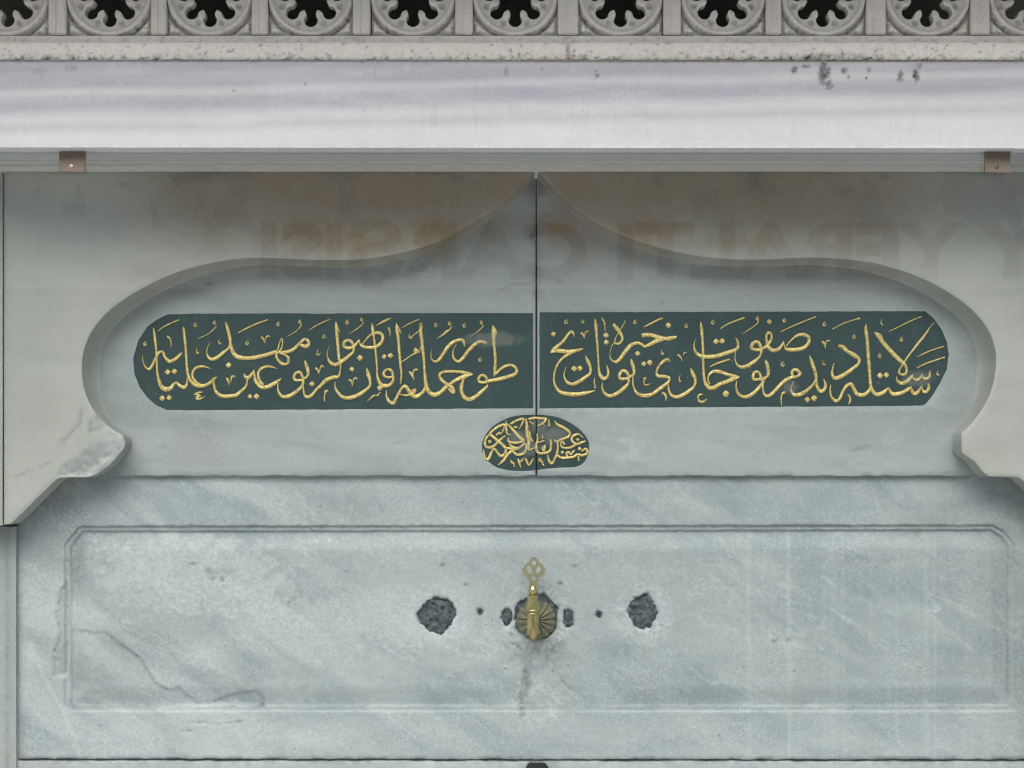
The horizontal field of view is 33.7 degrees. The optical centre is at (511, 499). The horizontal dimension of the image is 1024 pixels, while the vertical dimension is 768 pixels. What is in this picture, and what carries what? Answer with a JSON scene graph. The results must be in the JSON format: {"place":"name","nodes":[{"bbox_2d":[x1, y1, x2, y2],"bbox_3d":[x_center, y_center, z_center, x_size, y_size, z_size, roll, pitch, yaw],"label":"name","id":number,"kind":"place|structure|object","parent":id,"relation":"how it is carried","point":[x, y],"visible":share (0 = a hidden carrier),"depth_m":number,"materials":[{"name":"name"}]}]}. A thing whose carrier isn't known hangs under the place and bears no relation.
{"place":"outdoors","nodes":[
{"label":"outdoors","id":0,"kind":"place"},
{"label":"ground","id":1,"kind":"structure","parent":0,"visible":0},
{"bbox_2d":[0,0,1023,767],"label":"marble fountain","id":2,"kind":"object","parent":1,"relation":"on","point":[362,362],"visible":0.98,"depth_m":3.30,"materials":[{"name":"marble"},{"name":"green and gold paint"},{"name":"brass"}]},
{"bbox_2d":[517,557,555,640],"bbox_3d":[0.048,0.193,3.281,0.077,0.164,0.081,0,0,0],"label":"brass tap","id":3,"kind":"object","parent":2,"relation":"attached to","point":[536,617],"visible":1,"depth_m":3.27,"materials":[{"name":"gold metal"}]},
{"bbox_3d":[0.000,0.210,3.072,2.836,1.679,0.008,0,0,0],"label":"glass screen","id":4,"kind":"object","parent":2,"relation":"attached to","visible":0},
{"bbox_2d":[59,152,85,172],"bbox_3d":[-0.796,-0.611,3.062,0.048,0.037,0.012,0,0,0],"label":"glass clip","id":5,"kind":"object","parent":4,"relation":"attached to","point":[72,161],"visible":1,"depth_m":3.06,"materials":[{"name":"brown metal"}]},
{"bbox_2d":[984,152,1010,172],"bbox_3d":[0.879,-0.610,3.062,0.047,0.038,0.012,0,0,0],"label":"glass clip","id":6,"kind":"object","parent":4,"relation":"attached to","point":[996,162],"visible":1,"depth_m":3.06,"materials":[{"name":"brown metal"}]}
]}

